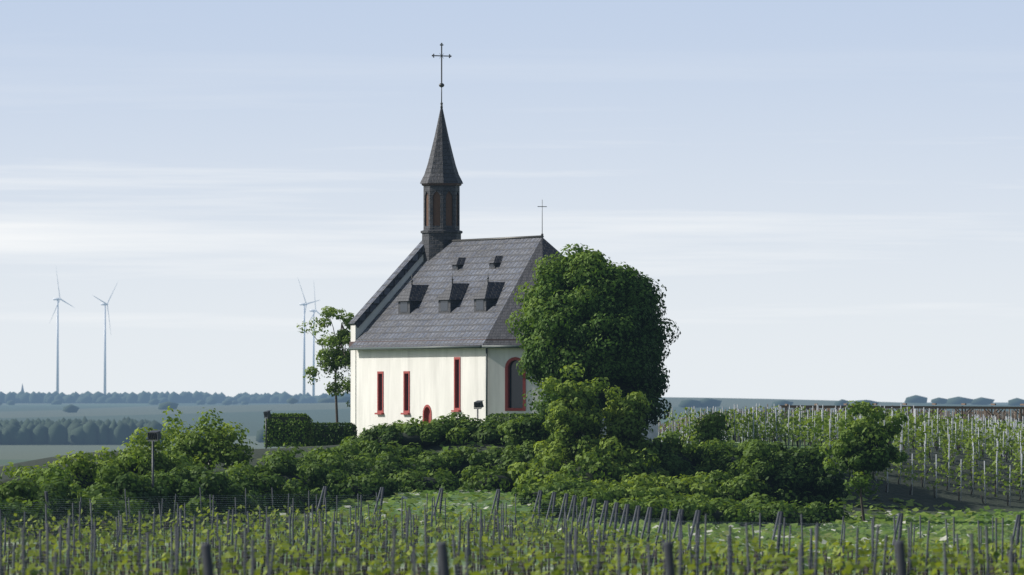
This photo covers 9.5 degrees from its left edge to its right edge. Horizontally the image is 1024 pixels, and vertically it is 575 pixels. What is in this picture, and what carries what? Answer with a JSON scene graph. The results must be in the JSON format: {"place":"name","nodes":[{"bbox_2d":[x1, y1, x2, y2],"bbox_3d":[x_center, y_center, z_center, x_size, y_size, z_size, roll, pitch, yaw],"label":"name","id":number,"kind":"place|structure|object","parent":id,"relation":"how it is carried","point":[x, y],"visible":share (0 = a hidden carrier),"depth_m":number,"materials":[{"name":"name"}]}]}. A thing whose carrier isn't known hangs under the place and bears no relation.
{"place":"outdoors","nodes":[
{"label":"outdoors","id":0,"kind":"place"},
{"bbox_2d":[0,397,1023,574],"bbox_3d":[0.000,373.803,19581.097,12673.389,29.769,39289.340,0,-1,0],"label":"ground","id":1,"kind":"structure","parent":0,"point":[250,417],"depth_m":310.85,"materials":[{"name":"green plant"}]},
{"bbox_2d":[51,270,72,392],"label":"wind turbine","id":2,"kind":"object","parent":1,"relation":"on","point":[57,362],"visible":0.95,"depth_m":9898.45,"materials":[{"name":"white metal"}]},
{"bbox_2d":[94,282,117,393],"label":"wind turbine","id":3,"kind":"object","parent":1,"relation":"on","point":[104,303],"visible":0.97,"depth_m":10298.53,"materials":[{"name":"white metal"}]},
{"bbox_2d":[147,430,161,487],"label":"floodlight","id":4,"kind":"object","parent":1,"relation":"on","point":[154,435],"visible":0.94,"depth_m":245.87,"materials":[{"name":"grey metal"}]},
{"bbox_2d":[263,410,270,448],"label":"floodlight","id":5,"kind":"object","parent":1,"relation":"on","point":[267,413],"visible":0.93,"depth_m":311.88,"materials":[{"name":"grey metal"}]},
{"bbox_2d":[298,279,318,394],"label":"wind turbine","id":6,"kind":"object","parent":1,"relation":"on","point":[304,308],"visible":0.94,"depth_m":9998.25,"materials":[{"name":"white metal"}]},
{"bbox_2d":[306,289,323,395],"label":"wind turbine","id":7,"kind":"object","parent":1,"relation":"on","point":[313,364],"visible":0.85,"depth_m":10898.15,"materials":[{"name":"white metal"}]},
{"bbox_2d":[296,306,353,407],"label":"young tree","id":8,"kind":"object","parent":1,"relation":"on","point":[336,361],"visible":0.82,"depth_m":345.51,"materials":[{"name":"green plant"}]},
{"bbox_2d":[262,412,534,447],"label":"clipped hedges","id":9,"kind":"object","parent":1,"relation":"on","point":[309,441],"visible":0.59,"depth_m":317.48,"materials":[{"name":"green plant"}]},
{"bbox_2d":[0,412,852,540],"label":"bushes","id":10,"kind":"object","parent":1,"relation":"on","point":[702,487],"visible":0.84,"depth_m":281.93,"materials":[{"name":"green plant"}]},
{"bbox_2d":[0,292,865,534],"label":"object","id":11,"kind":"object","parent":1,"relation":"on","point":[415,439],"visible":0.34,"depth_m":287.15,"materials":[{"name":"green"}]},
{"bbox_2d":[474,400,483,420],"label":"apse floodlight","id":12,"kind":"object","parent":1,"relation":"on","point":[478,404],"visible":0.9,"depth_m":308.90,"materials":[{"name":"grey metal"}]},
{"bbox_2d":[94,362,907,496],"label":"bushes","id":13,"kind":"object","parent":1,"relation":"on","point":[622,421],"visible":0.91,"depth_m":283.53,"materials":[{"name":"green plant"}]},
{"bbox_2d":[348,43,665,439],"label":"chapel","id":14,"kind":"structure","parent":1,"relation":"on","point":[432,337],"depth_m":322.09,"materials":[{"name":"paint"}]},
{"bbox_2d":[0,486,1023,574],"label":"vineyard posts","id":15,"kind":"object","parent":1,"relation":"on","point":[668,566],"visible":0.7,"depth_m":150.69,"materials":[{"name":"grey wood"}]},
{"bbox_2d":[0,391,1023,444],"bbox_3d":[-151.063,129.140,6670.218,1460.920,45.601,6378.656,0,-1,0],"label":"distant trees","id":16,"kind":"object","parent":1,"relation":"on","point":[62,431],"visible":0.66,"depth_m":5906.96,"materials":[{"name":"green plant"}]},
{"bbox_2d":[1,502,1023,574],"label":"vineyard vines","id":17,"kind":"object","parent":1,"relation":"on","point":[284,545],"visible":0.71,"depth_m":146.60,"materials":[{"name":"green plant"}]},
{"bbox_2d":[6,440,1023,572],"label":"meadow grass tufts","id":18,"kind":"object","parent":1,"relation":"on","point":[739,533],"visible":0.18,"depth_m":266.52,"materials":[{"name":"green plant"}]},
{"bbox_2d":[179,271,874,520],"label":"tree trunks","id":19,"kind":"object","parent":1,"relation":"on","point":[860,493],"visible":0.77,"depth_m":345.18,"materials":[{"name":"brown plant"}]},
{"bbox_2d":[505,243,680,430],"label":"tree","id":20,"kind":"object","parent":1,"relation":"on","point":[623,308],"visible":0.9,"depth_m":301.81,"materials":[{"name":"green plant"}]},
{"bbox_2d":[658,403,1023,505],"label":"vineyard posts","id":21,"kind":"object","parent":1,"relation":"on","point":[981,415],"visible":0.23,"depth_m":323.43,"materials":[{"name":"grey wood"}]},
{"bbox_2d":[658,405,1023,497],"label":"vineyard vines","id":22,"kind":"object","parent":21,"relation":"attached to","point":[798,431],"visible":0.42,"depth_m":317.19,"materials":[{"name":"green plant"}]},
{"bbox_2d":[780,403,1023,432],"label":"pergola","id":23,"kind":"object","parent":1,"relation":"on","point":[785,406],"visible":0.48,"depth_m":445.87,"materials":[{"name":"green plant"}]},
{"bbox_2d":[0,0,1023,401],"label":"sky","id":24,"kind":"structure","parent":0,"point":[825,198],"materials":[{"name":"blue"}]}
]}

